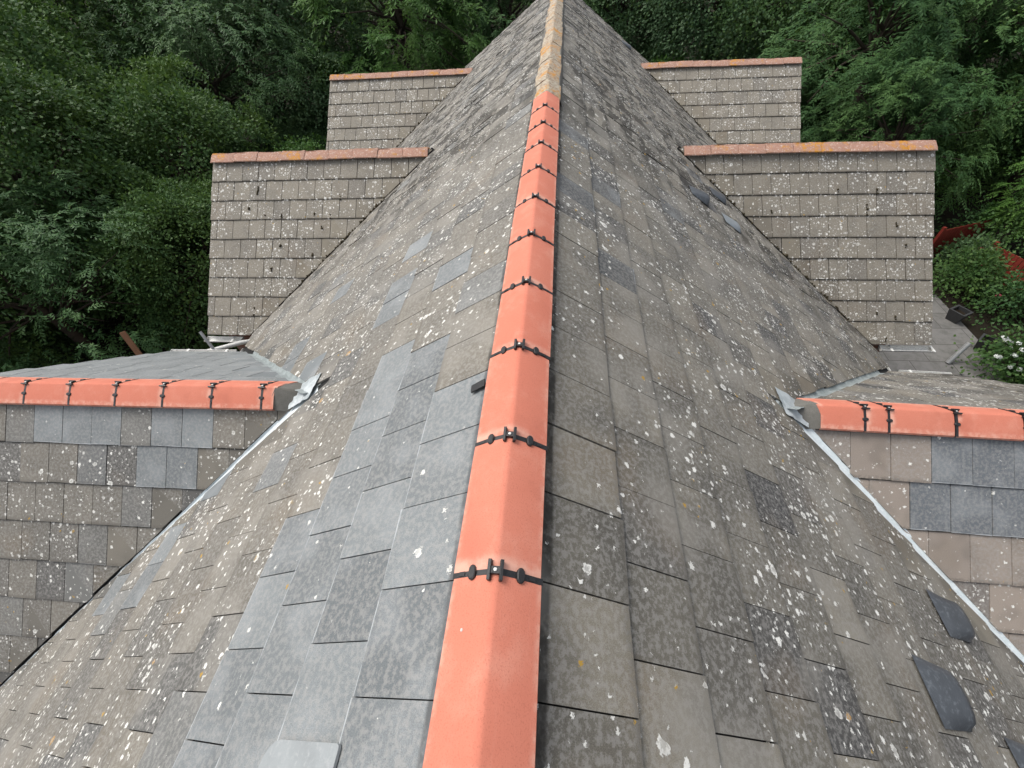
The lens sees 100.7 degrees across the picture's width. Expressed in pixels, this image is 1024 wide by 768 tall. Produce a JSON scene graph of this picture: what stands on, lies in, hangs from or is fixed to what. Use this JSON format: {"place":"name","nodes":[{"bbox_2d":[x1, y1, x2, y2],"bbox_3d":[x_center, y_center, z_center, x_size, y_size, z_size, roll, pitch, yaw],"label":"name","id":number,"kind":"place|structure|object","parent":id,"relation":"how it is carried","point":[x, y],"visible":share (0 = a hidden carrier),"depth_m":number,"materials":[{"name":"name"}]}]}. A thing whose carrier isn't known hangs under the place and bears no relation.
{"place":"outdoors","nodes":[
{"label":"outdoors","id":0,"kind":"place"},
{"bbox_2d":[2,0,1023,378],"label":"ground","id":1,"kind":"structure","parent":0,"point":[976,330],"depth_m":12.49,"materials":[{"name":"green plant"}]},
{"bbox_2d":[0,283,115,366],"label":"undergrowth bush","id":2,"kind":"object","parent":1,"relation":"on","point":[61,339],"visible":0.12,"depth_m":11.01,"materials":[{"name":"green plant"}]},
{"bbox_2d":[0,190,124,371],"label":"broadleaf tree","id":3,"kind":"object","parent":1,"relation":"on","point":[34,357],"visible":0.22,"depth_m":9.45,"materials":[{"name":"green plant"}]},
{"bbox_2d":[0,0,192,266],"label":"broadleaf tree","id":4,"kind":"object","parent":1,"relation":"on","point":[23,21],"visible":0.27,"depth_m":11.53,"materials":[{"name":"green plant"}]},
{"bbox_2d":[0,169,201,372],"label":"broadleaf tree","id":5,"kind":"object","parent":1,"relation":"on","point":[42,312],"visible":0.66,"depth_m":8.84,"materials":[{"name":"green plant"}]},
{"bbox_2d":[0,58,204,331],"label":"broadleaf tree","id":6,"kind":"object","parent":1,"relation":"on","point":[13,156],"visible":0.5,"depth_m":9.73,"materials":[{"name":"green plant"}]},
{"bbox_2d":[0,0,211,174],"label":"broadleaf tree","id":7,"kind":"object","parent":1,"relation":"on","point":[78,6],"visible":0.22,"depth_m":14.42,"materials":[{"name":"green plant"}]},
{"bbox_2d":[119,331,141,354],"bbox_3d":[-5.675,0.288,7.142,0.078,2.298,1.259,-31,54,-22],"label":"timber post","id":8,"kind":"object","parent":1,"relation":"on","point":[130,342],"visible":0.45,"depth_m":6.68,"materials":[{"name":"brown wood"}]},
{"bbox_2d":[13,0,286,152],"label":"broadleaf tree","id":9,"kind":"object","parent":1,"relation":"on","point":[159,14],"visible":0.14,"depth_m":16.01,"materials":[{"name":"green plant"}]},
{"bbox_2d":[67,159,239,353],"bbox_3d":[-8.499,-3.068,11.346,5.416,5.030,5.671,2,49,5],"label":"tree","id":10,"kind":"object","parent":1,"relation":"on","point":[159,201],"visible":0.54,"depth_m":9.76,"materials":[{"name":"green plant"}]},
{"bbox_2d":[21,42,288,280],"bbox_3d":[-10.270,-6.646,13.543,7.345,7.010,7.564,2,49,5],"label":"broadleaf tree","id":11,"kind":"object","parent":1,"relation":"on","point":[204,110],"visible":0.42,"depth_m":11.47,"materials":[{"name":"green plant"}]},
{"bbox_2d":[113,100,225,181],"bbox_3d":[-13.488,-9.069,17.317,5.295,4.868,5.456,2,49,5],"label":"undergrowth bush","id":12,"kind":"object","parent":1,"relation":"on","point":[184,133],"visible":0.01,"depth_m":16.33,"materials":[{"name":"green plant"}]},
{"bbox_2d":[158,196,210,306],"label":"undergrowth bush","id":13,"kind":"object","parent":1,"relation":"on","point":[206,226],"depth_m":12.65,"materials":[{"name":"green plant"}]},
{"bbox_2d":[128,28,248,116],"bbox_3d":[-17.527,-16.238,23.495,6.886,5.982,7.096,-35,55,-25],"label":"undergrowth bush","id":14,"kind":"object","parent":1,"relation":"on","point":[207,70],"visible":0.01,"depth_m":22.52,"materials":[{"name":"green plant"}]},
{"bbox_2d":[76,0,329,178],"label":"broadleaf tree","id":15,"kind":"object","parent":1,"relation":"on","point":[171,26],"visible":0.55,"depth_m":14.63,"materials":[{"name":"green plant"}]},
{"bbox_2d":[149,127,258,233],"bbox_3d":[-11.169,-7.011,15.794,5.130,4.536,4.745,2,49,5],"label":"undergrowth bush","id":16,"kind":"object","parent":1,"relation":"on","point":[197,163],"visible":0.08,"depth_m":14.74,"materials":[{"name":"green plant"}]},
{"bbox_2d":[129,0,378,127],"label":"broadleaf tree","id":17,"kind":"object","parent":1,"relation":"on","point":[284,3],"visible":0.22,"depth_m":17.15,"materials":[{"name":"green plant"}]},
{"bbox_2d":[238,75,318,151],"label":"undergrowth bush","id":18,"kind":"object","parent":1,"relation":"on","point":[283,120],"visible":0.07,"depth_m":18.64,"materials":[{"name":"green plant"}]},
{"bbox_2d":[265,110,327,151],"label":"undergrowth bush","id":19,"kind":"object","parent":1,"relation":"on","point":[307,122],"visible":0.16,"depth_m":16.57,"materials":[{"name":"green plant"}]},
{"bbox_2d":[273,132,326,151],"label":"bush","id":20,"kind":"object","parent":1,"relation":"on","point":[306,146],"visible":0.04,"depth_m":13.83,"materials":[{"name":"green plant"}]},
{"bbox_2d":[219,0,394,150],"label":"broadleaf tree","id":21,"kind":"object","parent":1,"relation":"on","point":[361,29],"visible":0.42,"depth_m":16.60,"materials":[{"name":"green plant"}]},
{"bbox_2d":[308,97,328,136],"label":"undergrowth bush","id":22,"kind":"object","parent":1,"relation":"on","point":[324,121],"visible":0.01,"depth_m":17.58,"materials":[{"name":"green plant"}]},
{"bbox_2d":[309,35,402,100],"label":"undergrowth bush","id":23,"kind":"object","parent":1,"relation":"on","point":[371,54],"visible":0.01,"depth_m":21.70,"materials":[{"name":"green plant"}]},
{"bbox_2d":[290,0,497,109],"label":"weeping tree","id":24,"kind":"object","parent":1,"relation":"on","point":[404,44],"visible":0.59,"depth_m":16.61,"materials":[{"name":"green plant"}]},
{"bbox_2d":[338,0,501,69],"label":"broadleaf tree","id":25,"kind":"object","parent":1,"relation":"on","point":[387,5],"visible":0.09,"depth_m":22.35,"materials":[{"name":"green plant"}]},
{"bbox_2d":[397,21,473,70],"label":"undergrowth bush","id":26,"kind":"object","parent":1,"relation":"on","point":[448,55],"visible":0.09,"depth_m":21.18,"materials":[{"name":"green plant"}]},
{"bbox_2d":[415,0,607,68],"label":"broadleaf tree","id":27,"kind":"object","parent":1,"relation":"on","point":[506,17],"visible":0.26,"depth_m":19.42,"materials":[{"name":"green plant"}]},
{"bbox_2d":[0,0,1023,767],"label":"house","id":28,"kind":"structure","parent":1,"relation":"on","point":[554,402],"depth_m":2.65,"materials":[{"name":"stone"}]},
{"bbox_2d":[199,331,214,349],"bbox_3d":[-4.406,-0.445,6.350,0.044,0.637,0.509,-37,56,-26],"label":"steel tube","id":29,"kind":"object","parent":28,"relation":"attached to","point":[204,337],"visible":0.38,"depth_m":6.27,"materials":[{"name":"silver metal"}]},
{"bbox_2d":[258,740,340,767],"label":"loose slate","id":30,"kind":"object","parent":28,"relation":"on","point":[291,754],"visible":1,"depth_m":1.21,"materials":[{"name":"grey stone"}]},
{"bbox_2d":[485,0,635,37],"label":"broadleaf tree","id":31,"kind":"object","parent":1,"relation":"on","point":[606,2],"visible":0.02,"depth_m":22.43,"materials":[{"name":"green plant"}]},
{"bbox_2d":[519,0,716,62],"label":"broadleaf tree","id":32,"kind":"object","parent":1,"relation":"on","point":[618,19],"visible":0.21,"depth_m":19.59,"materials":[{"name":"green plant"}]},
{"bbox_2d":[598,0,699,61],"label":"undergrowth bush","id":33,"kind":"object","parent":1,"relation":"on","point":[638,31],"visible":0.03,"depth_m":23.02,"materials":[{"name":"green plant"}]},
{"bbox_2d":[650,50,690,62],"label":"undergrowth bush","id":34,"kind":"object","parent":1,"relation":"on","point":[653,60],"visible":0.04,"depth_m":18.49,"materials":[{"name":"green plant"}]},
{"bbox_2d":[627,0,838,69],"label":"broadleaf tree","id":35,"kind":"object","parent":1,"relation":"on","point":[690,19],"visible":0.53,"depth_m":17.80,"materials":[{"name":"green plant"}]},
{"bbox_2d":[688,0,804,60],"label":"undergrowth bush","id":36,"kind":"object","parent":1,"relation":"on","point":[745,44],"visible":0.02,"depth_m":22.05,"materials":[{"name":"green plant"}]},
{"bbox_2d":[760,55,838,141],"bbox_3d":[10.332,-10.844,17.559,5.205,4.487,5.395,2,49,5],"label":"undergrowth bush","id":37,"kind":"object","parent":1,"relation":"on","point":[808,97],"visible":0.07,"depth_m":16.27,"materials":[{"name":"green plant"}]},
{"bbox_2d":[693,0,927,87],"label":"broadleaf tree","id":38,"kind":"object","parent":1,"relation":"on","point":[779,14],"visible":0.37,"depth_m":16.28,"materials":[{"name":"green plant"}]},
{"bbox_2d":[800,51,895,141],"bbox_3d":[13.541,-11.189,17.880,5.032,4.948,5.437,-34,55,-24],"label":"undergrowth bush","id":39,"kind":"object","parent":1,"relation":"on","point":[822,98],"visible":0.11,"depth_m":16.88,"materials":[{"name":"green plant"}]},
{"bbox_2d":[756,0,1023,167],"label":"ash tree","id":40,"kind":"object","parent":1,"relation":"on","point":[912,12],"visible":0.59,"depth_m":12.41,"materials":[{"name":"green plant"}]},
{"bbox_2d":[810,0,970,100],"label":"undergrowth bush","id":41,"kind":"object","parent":1,"relation":"on","point":[893,42],"depth_m":21.09,"materials":[{"name":"green plant"}]},
{"bbox_2d":[806,26,983,141],"bbox_3d":[16.678,-12.767,18.612,6.570,5.235,6.101,2,49,5],"label":"undergrowth bush","id":42,"kind":"object","parent":1,"relation":"on","point":[916,85],"depth_m":17.55,"materials":[{"name":"green plant"}]},
{"bbox_2d":[800,44,1018,221],"bbox_3d":[11.213,-7.133,12.638,5.326,4.753,5.377,-37,56,-26],"label":"ash tree","id":43,"kind":"object","parent":1,"relation":"on","point":[914,105],"visible":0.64,"depth_m":11.60,"materials":[{"name":"green plant"}]},
{"bbox_2d":[803,0,1023,136],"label":"ash tree","id":44,"kind":"object","parent":1,"relation":"on","point":[1002,5],"visible":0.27,"depth_m":13.64,"materials":[{"name":"green plant"}]},
{"bbox_2d":[867,119,1017,215],"bbox_3d":[14.358,-7.551,14.724,3.865,3.481,4.595,-27,52,-19],"label":"undergrowth bush","id":45,"kind":"object","parent":1,"relation":"on","point":[949,168],"visible":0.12,"depth_m":13.92,"materials":[{"name":"green plant"}]},
{"bbox_2d":[933,219,991,257],"bbox_3d":[12.978,-4.228,12.409,1.784,1.080,0.077,-14,49,-8],"label":"fence","id":46,"kind":"object","parent":1,"relation":"on","point":[945,235],"visible":0.51,"depth_m":12.20,"materials":[{"name":"red wood"}]},
{"bbox_2d":[913,0,1022,70],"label":"broadleaf tree","id":47,"kind":"object","parent":1,"relation":"on","point":[975,23],"visible":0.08,"depth_m":16.64,"materials":[{"name":"green plant"}]},
{"bbox_2d":[919,0,1023,207],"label":"broadleaf tree","id":48,"kind":"object","parent":1,"relation":"on","point":[1013,177],"visible":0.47,"depth_m":12.63,"materials":[{"name":"green plant"}]},
{"bbox_2d":[932,227,1019,317],"bbox_3d":[12.230,-2.733,11.923,3.140,3.552,2.826,29,56,26],"label":"garden shrub","id":49,"kind":"object","parent":1,"relation":"on","point":[962,279],"visible":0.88,"depth_m":11.14,"materials":[{"name":"green plant"}]},
{"bbox_2d":[932,222,1023,287],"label":"garden shrub","id":50,"kind":"object","parent":1,"relation":"on","point":[969,243],"visible":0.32,"depth_m":11.75,"materials":[{"name":"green plant"}]},
{"bbox_2d":[933,261,1023,331],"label":"garden shrub","id":51,"kind":"object","parent":1,"relation":"on","point":[1010,290],"visible":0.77,"depth_m":10.67,"materials":[{"name":"green plant"}]},
{"bbox_2d":[933,186,1023,270],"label":"garden shrub","id":52,"kind":"object","parent":1,"relation":"on","point":[1007,220],"visible":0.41,"depth_m":12.04,"materials":[{"name":"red plant"}]},
{"bbox_2d":[935,62,1023,197],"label":"undergrowth bush","id":53,"kind":"object","parent":1,"relation":"on","point":[992,181],"visible":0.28,"depth_m":14.96,"materials":[{"name":"green plant"}]},
{"bbox_2d":[946,315,1023,384],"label":"hydrangea","id":54,"kind":"object","parent":1,"relation":"on","point":[1006,348],"visible":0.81,"depth_m":9.35,"materials":[{"name":"green plant"}]},
{"bbox_2d":[975,156,1023,251],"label":"broadleaf tree","id":55,"kind":"object","parent":1,"relation":"on","point":[1009,201],"visible":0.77,"depth_m":11.74,"materials":[{"name":"green plant"}]},
{"bbox_2d":[980,358,1023,383],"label":"garden shrub","id":56,"kind":"object","parent":1,"relation":"on","point":[1012,379],"visible":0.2,"depth_m":9.27,"materials":[{"name":"green plant"}]},
{"bbox_2d":[986,241,1023,289],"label":"fence","id":57,"kind":"object","parent":1,"relation":"on","point":[1018,260],"visible":0.27,"depth_m":11.33,"materials":[{"name":"red wood"}]},
{"bbox_2d":[989,103,1023,185],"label":"undergrowth bush","id":58,"kind":"object","parent":1,"relation":"on","point":[1005,162],"visible":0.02,"depth_m":15.88,"materials":[{"name":"green plant"}]},
{"bbox_2d":[879,295,1014,382],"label":"patio","id":59,"kind":"structure","parent":0,"point":[944,330],"depth_m":10.13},
{"bbox_2d":[945,342,971,363],"bbox_3d":[10.285,-0.714,9.775,0.372,0.540,0.100,-26,52,-19],"label":"garden pole","id":60,"kind":"object","parent":59,"relation":"on","point":[958,353],"visible":1,"depth_m":9.74,"materials":[{"name":"white metal"}]},
{"bbox_2d":[945,305,973,323],"bbox_3d":[11.299,-1.748,10.770,0.360,0.300,0.360,-20,50,-14],"label":"planter","id":61,"kind":"object","parent":59,"relation":"on","point":[956,314],"visible":1,"depth_m":10.72,"materials":[{"name":"concrete"}]},
{"bbox_2d":[973,333,1001,351],"bbox_3d":[11.206,-0.925,10.047,0.360,0.300,0.360,-32,54,-22],"label":"planter","id":62,"kind":"object","parent":59,"relation":"on","point":[978,344],"visible":0.45,"depth_m":10.01,"materials":[{"name":"concrete"}]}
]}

